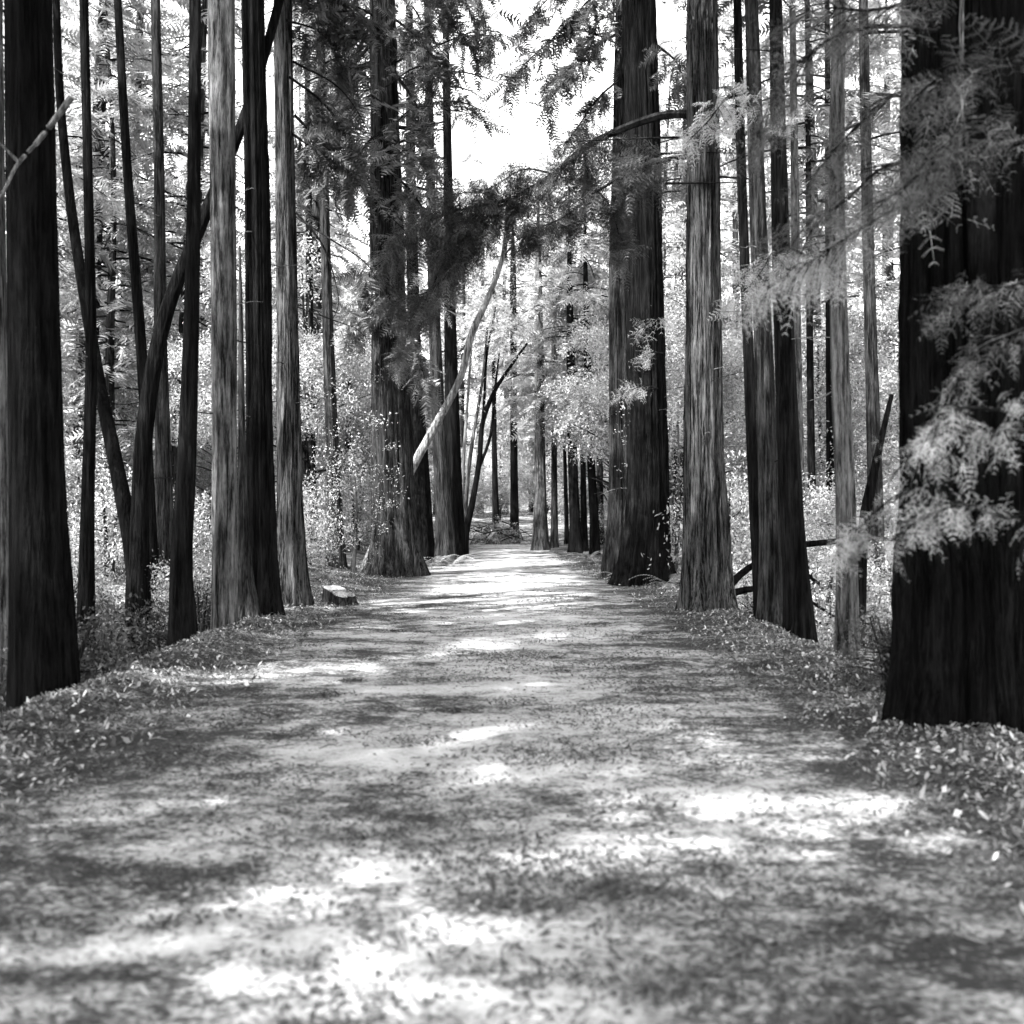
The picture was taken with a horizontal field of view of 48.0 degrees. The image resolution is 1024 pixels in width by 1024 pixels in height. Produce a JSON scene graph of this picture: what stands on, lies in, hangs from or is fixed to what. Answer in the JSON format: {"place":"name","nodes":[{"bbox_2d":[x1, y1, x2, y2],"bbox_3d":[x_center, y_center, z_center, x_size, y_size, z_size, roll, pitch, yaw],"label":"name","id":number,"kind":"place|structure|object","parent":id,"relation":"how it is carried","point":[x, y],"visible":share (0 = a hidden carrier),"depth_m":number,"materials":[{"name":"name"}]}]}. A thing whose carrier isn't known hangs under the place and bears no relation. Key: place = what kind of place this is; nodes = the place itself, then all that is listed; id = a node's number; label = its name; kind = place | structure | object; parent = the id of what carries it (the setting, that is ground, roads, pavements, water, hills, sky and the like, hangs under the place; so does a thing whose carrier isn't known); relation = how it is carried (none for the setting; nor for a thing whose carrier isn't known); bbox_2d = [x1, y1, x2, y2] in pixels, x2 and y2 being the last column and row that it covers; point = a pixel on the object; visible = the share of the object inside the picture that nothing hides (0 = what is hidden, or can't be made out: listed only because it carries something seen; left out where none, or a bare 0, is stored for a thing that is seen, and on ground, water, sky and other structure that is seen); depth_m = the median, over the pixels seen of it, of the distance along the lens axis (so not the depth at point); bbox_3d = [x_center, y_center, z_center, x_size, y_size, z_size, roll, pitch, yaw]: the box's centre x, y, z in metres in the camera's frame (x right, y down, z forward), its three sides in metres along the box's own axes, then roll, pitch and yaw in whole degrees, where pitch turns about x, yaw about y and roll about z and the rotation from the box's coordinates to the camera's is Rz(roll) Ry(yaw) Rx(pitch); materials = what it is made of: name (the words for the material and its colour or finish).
{"place":"outdoors","nodes":[
{"label":"outdoors","id":0,"kind":"place"},
{"bbox_2d":[3,0,900,487],"label":"sky","id":1,"kind":"structure","parent":0,"point":[526,138],"materials":[{"name":"white"}]},
{"bbox_2d":[0,532,1023,1023],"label":"path","id":2,"kind":"structure","parent":0,"point":[202,964],"depth_m":5.49,"materials":[{"name":"grey soil"}]},
{"bbox_2d":[0,586,1023,1023],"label":"bark debris","id":3,"kind":"object","parent":2,"relation":"on","point":[700,982],"visible":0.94,"depth_m":5.08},
{"bbox_2d":[0,487,1023,871],"bbox_3d":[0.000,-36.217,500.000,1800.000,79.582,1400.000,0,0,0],"label":"ground","id":4,"kind":"structure","parent":0,"point":[526,523],"depth_m":9.75,"materials":[{"name":"grey soil"}]},
{"bbox_2d":[0,0,8,715],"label":"redwood tree","id":5,"kind":"object","parent":4,"relation":"on","point":[4,528],"visible":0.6,"depth_m":12.43,"materials":[{"name":"black plant"}]},
{"bbox_2d":[0,0,80,711],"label":"redwood tree","id":6,"kind":"object","parent":4,"relation":"on","point":[43,654],"visible":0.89,"depth_m":10.41,"materials":[{"name":"black plant"}]},
{"bbox_2d":[2,0,125,397],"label":"redwood tree","id":7,"kind":"object","parent":4,"relation":"on","point":[73,108],"visible":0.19,"depth_m":32.46,"materials":[{"name":"grey plant"}]},
{"bbox_2d":[55,0,96,677],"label":"redwood tree","id":8,"kind":"object","parent":4,"relation":"on","point":[86,583],"visible":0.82,"depth_m":14.94,"materials":[{"name":"black plant"}]},
{"bbox_2d":[0,574,157,713],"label":"dark shrub","id":9,"kind":"object","parent":4,"relation":"on","point":[87,632],"visible":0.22,"depth_m":11.47,"materials":[{"name":"grey plant"}]},
{"bbox_2d":[64,444,116,549],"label":"shrub","id":10,"kind":"object","parent":4,"relation":"on","point":[71,507],"visible":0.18,"depth_m":27.33,"materials":[{"name":"grey plant"}]},
{"bbox_2d":[69,527,124,619],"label":"shrub","id":11,"kind":"object","parent":4,"relation":"on","point":[74,569],"visible":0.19,"depth_m":22.69,"materials":[{"name":"grey plant"}]},
{"bbox_2d":[65,442,131,557],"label":"shrub","id":12,"kind":"object","parent":4,"relation":"on","point":[96,480],"visible":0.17,"depth_m":28.39,"materials":[{"name":"grey plant"}]},
{"bbox_2d":[67,464,130,577],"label":"shrub","id":13,"kind":"object","parent":4,"relation":"on","point":[103,510],"visible":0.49,"depth_m":26.08,"materials":[{"name":"white plant"}]},
{"bbox_2d":[5,0,210,516],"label":"redwood tree","id":14,"kind":"object","parent":4,"relation":"on","point":[99,37],"visible":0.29,"depth_m":37.99,"materials":[{"name":"grey plant"}]},
{"bbox_2d":[58,230,169,487],"bbox_3d":[-14.963,-4.175,39.541,7.144,11.722,7.648,0,0,-23],"label":"leafy tree","id":15,"kind":"object","parent":4,"relation":"on","point":[68,432],"visible":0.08,"depth_m":39.47,"materials":[{"name":"grey plant"}]},
{"bbox_2d":[76,591,158,678],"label":"dark shrub","id":16,"kind":"object","parent":4,"relation":"on","point":[116,639],"visible":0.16,"depth_m":14.19,"materials":[{"name":"grey plant"}]},
{"bbox_2d":[56,0,201,549],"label":"redwood tree","id":17,"kind":"object","parent":4,"relation":"on","point":[110,346],"visible":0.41,"depth_m":36.85,"materials":[{"name":"grey plant"}]},
{"bbox_2d":[79,0,182,626],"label":"redwood tree","id":18,"kind":"object","parent":4,"relation":"on","point":[138,310],"visible":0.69,"depth_m":21.92,"materials":[{"name":"black plant"}]},
{"bbox_2d":[57,0,210,541],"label":"redwood tree","id":19,"kind":"object","parent":4,"relation":"on","point":[138,15],"visible":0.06,"depth_m":46.47,"materials":[{"name":"grey plant"}]},
{"bbox_2d":[74,580,208,667],"bbox_3d":[-4.859,1.913,15.578,2.194,2.235,2.312,0,0,-33],"label":"dark shrub","id":20,"kind":"object","parent":4,"relation":"on","point":[156,640],"visible":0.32,"depth_m":15.45,"materials":[{"name":"grey plant"}]},
{"bbox_2d":[96,221,211,515],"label":"leafy tree","id":21,"kind":"object","parent":4,"relation":"on","point":[170,381],"visible":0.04,"depth_m":45.81,"materials":[{"name":"grey plant"}]},
{"bbox_2d":[126,549,210,649],"bbox_3d":[-4.562,1.639,17.226,2.303,2.227,2.185,0,0,-7],"label":"dark shrub","id":22,"kind":"object","parent":4,"relation":"on","point":[206,611],"visible":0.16,"depth_m":16.97,"materials":[{"name":"grey plant"}]},
{"bbox_2d":[132,0,208,618],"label":"redwood tree","id":23,"kind":"object","parent":4,"relation":"on","point":[164,497],"visible":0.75,"depth_m":22.91,"materials":[{"name":"black plant"}]},
{"bbox_2d":[53,0,308,659],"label":"forked tree","id":24,"kind":"object","parent":4,"relation":"on","point":[132,507],"visible":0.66,"depth_m":17.15,"materials":[{"name":"black plant"}]},
{"bbox_2d":[166,0,200,647],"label":"redwood tree","id":25,"kind":"object","parent":4,"relation":"on","point":[182,620],"visible":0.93,"depth_m":14.71,"materials":[{"name":"black plant"}]},
{"bbox_2d":[79,0,295,501],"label":"redwood tree","id":26,"kind":"object","parent":4,"relation":"on","point":[177,57],"visible":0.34,"depth_m":39.74,"materials":[{"name":"grey plant"}]},
{"bbox_2d":[164,55,244,522],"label":"redwood tree","id":27,"kind":"object","parent":4,"relation":"on","point":[207,241],"visible":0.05,"depth_m":52.71,"materials":[{"name":"grey plant"}]},
{"bbox_2d":[170,337,275,534],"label":"leafy tree","id":28,"kind":"object","parent":4,"relation":"on","point":[199,483],"visible":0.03,"depth_m":42.17,"materials":[{"name":"grey plant"}]},
{"bbox_2d":[198,0,266,630],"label":"redwood tree","id":29,"kind":"object","parent":4,"relation":"on","point":[222,165],"visible":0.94,"depth_m":15.26,"materials":[{"name":"grey plant"}]},
{"bbox_2d":[149,245,323,496],"bbox_3d":[-7.476,-2.855,30.975,5.138,8.910,5.507,0,0,18],"label":"leafy tree","id":30,"kind":"object","parent":4,"relation":"on","point":[204,370],"visible":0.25,"depth_m":30.55,"materials":[{"name":"white plant"}]},
{"bbox_2d":[237,245,261,618],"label":"redwood tree","id":31,"kind":"object","parent":4,"relation":"on","point":[248,602],"visible":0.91,"depth_m":16.35,"materials":[{"name":"grey plant"}]},
{"bbox_2d":[235,0,314,615],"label":"redwood tree","id":32,"kind":"object","parent":4,"relation":"on","point":[260,457],"visible":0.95,"depth_m":16.85,"materials":[{"name":"black plant"}]},
{"bbox_2d":[236,6,368,552],"bbox_3d":[-6.465,-11.976,36.016,5.492,26.848,4.211,0,0,-21],"label":"redwood tree","id":33,"kind":"object","parent":4,"relation":"on","point":[308,254],"visible":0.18,"depth_m":35.92,"materials":[{"name":"grey plant"}]},
{"bbox_2d":[236,0,370,454],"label":"redwood tree","id":34,"kind":"object","parent":4,"relation":"on","point":[348,243],"visible":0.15,"depth_m":47.93,"materials":[{"name":"grey plant"}]},
{"bbox_2d":[204,224,411,535],"bbox_3d":[-6.166,-3.584,36.022,6.479,10.482,6.045,0,0,30],"label":"leafy tree","id":35,"kind":"object","parent":4,"relation":"on","point":[311,419],"visible":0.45,"depth_m":35.37,"materials":[{"name":"white plant"}]},
{"bbox_2d":[276,469,353,570],"bbox_3d":[-5.395,0.306,29.465,2.633,2.871,2.886,0,0,14],"label":"shrub","id":36,"kind":"object","parent":4,"relation":"on","point":[315,512],"visible":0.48,"depth_m":29.45,"materials":[{"name":"white plant"}]},
{"bbox_2d":[274,145,366,538],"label":"redwood tree","id":37,"kind":"object","parent":4,"relation":"on","point":[340,295],"visible":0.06,"depth_m":51.91,"materials":[{"name":"grey plant"}]},
{"bbox_2d":[268,0,404,606],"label":"redwood tree","id":38,"kind":"object","parent":4,"relation":"on","point":[292,561],"visible":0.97,"depth_m":18.71,"materials":[{"name":"grey plant"}]},
{"bbox_2d":[235,0,441,568],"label":"redwood tree","id":39,"kind":"object","parent":4,"relation":"on","point":[331,418],"visible":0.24,"depth_m":30.87,"materials":[{"name":"grey plant"}]},
{"bbox_2d":[319,470,370,550],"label":"shrub","id":40,"kind":"object","parent":4,"relation":"on","point":[365,532],"visible":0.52,"depth_m":38.54,"materials":[{"name":"grey plant"}]},
{"bbox_2d":[301,364,409,577],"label":"sapling","id":41,"kind":"object","parent":4,"relation":"on","point":[355,540],"visible":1,"depth_m":27.45,"materials":[{"name":"grey plant"}]},
{"bbox_2d":[302,306,431,536],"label":"leafy tree","id":42,"kind":"object","parent":4,"relation":"on","point":[347,446],"visible":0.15,"depth_m":48.65,"materials":[{"name":"grey plant"}]},
{"bbox_2d":[341,333,463,487],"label":"leafy tree","id":43,"kind":"object","parent":4,"relation":"on","point":[366,406],"visible":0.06,"depth_m":46.27,"materials":[{"name":"grey plant"}]},
{"bbox_2d":[341,0,480,561],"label":"redwood tree","id":44,"kind":"object","parent":4,"relation":"on","point":[422,498],"visible":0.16,"depth_m":36.75,"materials":[{"name":"grey plant"}]},
{"bbox_2d":[292,0,550,577],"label":"redwood tree","id":45,"kind":"object","parent":4,"relation":"on","point":[400,554],"visible":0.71,"depth_m":28.34,"materials":[{"name":"grey plant"}]},
{"bbox_2d":[343,0,517,563],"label":"redwood tree","id":46,"kind":"object","parent":4,"relation":"on","point":[445,544],"visible":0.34,"depth_m":35.82,"materials":[{"name":"black plant"}]},
{"bbox_2d":[359,221,541,570],"bbox_3d":[-1.565,-3.058,31.043,5.282,9.906,1.903,0,0,0],"label":"leaning tree","id":47,"kind":"object","parent":4,"relation":"on","point":[428,437],"visible":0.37,"depth_m":30.93,"materials":[{"name":"grey plant"}]},
{"bbox_2d":[396,1,514,557],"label":"redwood tree","id":48,"kind":"object","parent":4,"relation":"on","point":[452,417],"visible":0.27,"depth_m":40.83,"materials":[{"name":"grey plant"}]},
{"bbox_2d":[425,184,518,506],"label":"redwood tree","id":49,"kind":"object","parent":4,"relation":"on","point":[462,389],"visible":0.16,"depth_m":94.86,"materials":[{"name":"grey plant"}]},
{"bbox_2d":[457,254,525,525],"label":"redwood tree","id":50,"kind":"object","parent":4,"relation":"on","point":[495,495],"visible":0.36,"depth_m":63.89,"materials":[{"name":"grey plant"}]},
{"bbox_2d":[461,392,533,521],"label":"leafy tree","id":51,"kind":"object","parent":4,"relation":"on","point":[484,496],"visible":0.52,"depth_m":82.20,"materials":[{"name":"white plant"}]},
{"bbox_2d":[440,238,557,553],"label":"slender tree","id":52,"kind":"object","parent":4,"relation":"on","point":[468,512],"visible":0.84,"depth_m":42.95,"materials":[{"name":"grey plant"}]},
{"bbox_2d":[469,514,531,544],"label":"brush pile","id":53,"kind":"object","parent":4,"relation":"on","point":[499,534],"visible":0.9,"depth_m":56.39,"materials":[{"name":"grey plant"}]},
{"bbox_2d":[466,163,542,514],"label":"redwood tree","id":54,"kind":"object","parent":4,"relation":"on","point":[498,378],"visible":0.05,"depth_m":107.61,"materials":[{"name":"grey plant"}]},
{"bbox_2d":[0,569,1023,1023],"bbox_3d":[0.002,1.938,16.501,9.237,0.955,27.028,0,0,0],"label":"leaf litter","id":55,"kind":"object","parent":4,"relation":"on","point":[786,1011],"visible":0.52,"depth_m":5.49,"materials":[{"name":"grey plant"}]},
{"bbox_2d":[0,555,1023,963],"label":"verge leaves","id":56,"kind":"object","parent":4,"relation":"on","point":[1016,735],"visible":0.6,"depth_m":8.73,"materials":[{"name":"grey plant"}]},
{"bbox_2d":[470,228,560,540],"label":"redwood tree","id":57,"kind":"object","parent":4,"relation":"on","point":[514,510],"visible":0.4,"depth_m":59.84,"materials":[{"name":"grey plant"}]},
{"bbox_2d":[486,195,593,550],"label":"redwood tree","id":58,"kind":"object","parent":4,"relation":"on","point":[540,538],"visible":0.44,"depth_m":47.28,"materials":[{"name":"grey plant"}]},
{"bbox_2d":[495,238,592,547],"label":"redwood tree","id":59,"kind":"object","parent":4,"relation":"on","point":[554,538],"visible":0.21,"depth_m":49.91,"materials":[{"name":"grey plant"}]},
{"bbox_2d":[508,164,579,514],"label":"redwood tree","id":60,"kind":"object","parent":4,"relation":"on","point":[529,442],"visible":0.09,"depth_m":97.49,"materials":[{"name":"grey plant"}]},
{"bbox_2d":[482,0,626,578],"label":"redwood tree","id":61,"kind":"object","parent":4,"relation":"on","point":[563,80],"visible":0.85,"depth_m":26.94,"materials":[{"name":"grey plant"}]},
{"bbox_2d":[510,260,603,543],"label":"redwood tree","id":62,"kind":"object","parent":4,"relation":"on","point":[566,526],"visible":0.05,"depth_m":55.91,"materials":[{"name":"grey plant"}]},
{"bbox_2d":[513,208,608,551],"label":"redwood tree","id":63,"kind":"object","parent":4,"relation":"on","point":[541,334],"visible":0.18,"depth_m":45.94,"materials":[{"name":"grey plant"}]},
{"bbox_2d":[532,438,608,526],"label":"leafy tree","id":64,"kind":"object","parent":4,"relation":"on","point":[560,487],"visible":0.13,"depth_m":64.00,"materials":[{"name":"white plant"}]},
{"bbox_2d":[536,189,608,552],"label":"redwood tree","id":65,"kind":"object","parent":4,"relation":"on","point":[575,545],"visible":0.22,"depth_m":43.86,"materials":[{"name":"grey plant"}]},
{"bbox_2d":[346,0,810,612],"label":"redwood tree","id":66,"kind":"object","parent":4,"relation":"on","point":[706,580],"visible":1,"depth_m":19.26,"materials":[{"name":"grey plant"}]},
{"bbox_2d":[525,292,682,503],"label":"leafy tree","id":67,"kind":"object","parent":4,"relation":"on","point":[583,441],"visible":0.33,"depth_m":40.97,"materials":[{"name":"grey plant"}]},
{"bbox_2d":[548,169,667,555],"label":"redwood tree","id":68,"kind":"object","parent":4,"relation":"on","point":[594,540],"visible":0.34,"depth_m":41.86,"materials":[{"name":"grey plant"}]},
{"bbox_2d":[600,0,686,586],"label":"redwood tree","id":69,"kind":"object","parent":4,"relation":"on","point":[648,479],"visible":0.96,"depth_m":24.88,"materials":[{"name":"black plant"}]},
{"bbox_2d":[558,200,753,495],"bbox_3d":[4.607,-3.772,36.044,7.127,11.530,6.650,0,0,-19],"label":"leafy tree","id":70,"kind":"object","parent":4,"relation":"on","point":[602,338],"visible":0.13,"depth_m":35.37,"materials":[{"name":"grey plant"}]},
{"bbox_2d":[658,52,684,457],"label":"redwood tree","id":71,"kind":"object","parent":4,"relation":"on","point":[665,146],"visible":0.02,"depth_m":51.49,"materials":[{"name":"grey plant"}]},
{"bbox_2d":[613,323,744,571],"bbox_3d":[3.809,-1.553,25.986,3.100,6.359,2.967,0,0,23],"label":"sapling","id":72,"kind":"object","parent":4,"relation":"on","point":[678,493],"visible":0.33,"depth_m":25.98,"materials":[{"name":"grey plant"}]},
{"bbox_2d":[598,0,782,627],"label":"redwood tree","id":73,"kind":"object","parent":4,"relation":"on","point":[770,596],"visible":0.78,"depth_m":16.30,"materials":[{"name":"black plant"}]},
{"bbox_2d":[656,0,770,542],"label":"redwood tree","id":74,"kind":"object","parent":4,"relation":"on","point":[725,193],"visible":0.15,"depth_m":46.04,"materials":[{"name":"grey plant"}]},
{"bbox_2d":[663,249,775,493],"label":"leafy tree","id":75,"kind":"object","parent":4,"relation":"on","point":[738,360],"visible":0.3,"depth_m":32.25,"materials":[{"name":"white plant"}]},
{"bbox_2d":[641,436,815,586],"bbox_3d":[4.585,0.368,25.053,3.845,4.072,3.448,0,0,32],"label":"shrub","id":76,"kind":"object","parent":4,"relation":"on","point":[733,501],"visible":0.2,"depth_m":25.10,"materials":[{"name":"white plant"}]},
{"bbox_2d":[719,20,771,339],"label":"redwood tree","id":77,"kind":"object","parent":4,"relation":"on","point":[734,233],"visible":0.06,"depth_m":65.57,"materials":[{"name":"grey plant"}]},
{"bbox_2d":[667,0,857,644],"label":"redwood tree","id":78,"kind":"object","parent":4,"relation":"on","point":[798,619],"visible":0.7,"depth_m":15.58,"materials":[{"name":"grey plant"}]},
{"bbox_2d":[709,0,827,617],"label":"redwood tree","id":79,"kind":"object","parent":4,"relation":"on","point":[749,392],"visible":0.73,"depth_m":16.84,"materials":[{"name":"grey plant"}]},
{"bbox_2d":[671,0,871,495],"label":"redwood tree","id":80,"kind":"object","parent":4,"relation":"on","point":[794,203],"visible":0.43,"depth_m":29.92,"materials":[{"name":"grey plant"}]},
{"bbox_2d":[724,383,825,550],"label":"leafy tree","id":81,"kind":"object","parent":4,"relation":"on","point":[737,460],"visible":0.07,"depth_m":36.05,"materials":[{"name":"grey plant"}]},
{"bbox_2d":[720,0,896,568],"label":"redwood tree","id":82,"kind":"object","parent":4,"relation":"on","point":[811,467],"visible":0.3,"depth_m":32.95,"materials":[{"name":"grey plant"}]},
{"bbox_2d":[722,0,899,536],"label":"redwood tree","id":83,"kind":"object","parent":4,"relation":"on","point":[817,320],"visible":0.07,"depth_m":42.16,"materials":[{"name":"grey plant"}]},
{"bbox_2d":[740,320,897,536],"bbox_3d":[10.305,-2.368,38.202,6.116,8.462,5.536,0,0,23],"label":"leafy tree","id":84,"kind":"object","parent":4,"relation":"on","point":[820,356],"visible":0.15,"depth_m":37.61,"materials":[{"name":"grey plant"}]},
{"bbox_2d":[744,0,900,538],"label":"redwood tree","id":85,"kind":"object","parent":4,"relation":"on","point":[829,449],"visible":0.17,"depth_m":34.90,"materials":[{"name":"grey plant"}]},
{"bbox_2d":[804,0,861,659],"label":"redwood tree","id":86,"kind":"object","parent":4,"relation":"on","point":[845,502],"visible":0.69,"depth_m":13.12,"materials":[{"name":"grey plant"}]},
{"bbox_2d":[793,0,899,596],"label":"redwood tree","id":87,"kind":"object","parent":4,"relation":"on","point":[873,426],"visible":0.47,"depth_m":26.89,"materials":[{"name":"grey plant"}]},
{"bbox_2d":[807,526,890,642],"bbox_3d":[6.278,1.578,22.688,3.219,2.658,2.937,0,0,5],"label":"shrub","id":88,"kind":"object","parent":4,"relation":"on","point":[823,585],"visible":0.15,"depth_m":22.69,"materials":[{"name":"grey plant"}]},
{"bbox_2d":[802,469,895,578],"bbox_3d":[8.252,0.441,28.157,3.253,3.140,2.917,0,0,-42],"label":"shrub","id":89,"kind":"object","parent":4,"relation":"on","point":[826,513],"visible":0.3,"depth_m":28.02,"materials":[{"name":"grey plant"}]},
{"bbox_2d":[812,552,891,657],"bbox_3d":[6.233,1.917,20.353,3.059,2.600,2.790,0,0,42],"label":"shrub","id":90,"kind":"object","parent":4,"relation":"on","point":[875,589],"visible":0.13,"depth_m":20.40,"materials":[{"name":"grey plant"}]},
{"bbox_2d":[815,564,891,666],"bbox_3d":[5.347,1.879,17.626,2.064,2.162,2.263,0,0,-23],"label":"shrub","id":91,"kind":"object","parent":4,"relation":"on","point":[871,594],"visible":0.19,"depth_m":17.65,"materials":[{"name":"grey plant"}]},
{"bbox_2d":[818,594,891,694],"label":"dark shrub","id":92,"kind":"object","parent":4,"relation":"on","point":[883,643],"visible":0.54,"depth_m":9.94,"materials":[{"name":"grey plant"}]},
{"bbox_2d":[816,276,899,534],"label":"leafy tree","id":93,"kind":"object","parent":4,"relation":"on","point":[891,328],"visible":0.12,"depth_m":32.58,"materials":[{"name":"white plant"}]},
{"bbox_2d":[821,0,900,535],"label":"redwood tree","id":94,"kind":"object","parent":4,"relation":"on","point":[889,269],"visible":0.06,"depth_m":55.09,"materials":[{"name":"grey plant"}]},
{"bbox_2d":[722,0,1023,733],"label":"redwood tree","id":95,"kind":"object","parent":4,"relation":"on","point":[956,652],"visible":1,"depth_m":8.39,"materials":[{"name":"black plant"}]},
{"bbox_2d":[845,2,900,434],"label":"redwood tree","id":96,"kind":"object","parent":4,"relation":"on","point":[892,74],"visible":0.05,"depth_m":43.09,"materials":[{"name":"plant"}]},
{"bbox_2d":[857,394,893,613],"bbox_3d":[4.579,-0.098,14.600,0.538,2.809,0.178,0,0,0],"label":"trunk","id":97,"kind":"object","parent":4,"relation":"on","point":[868,497],"visible":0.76,"depth_m":14.55,"materials":[{"name":"plant"}]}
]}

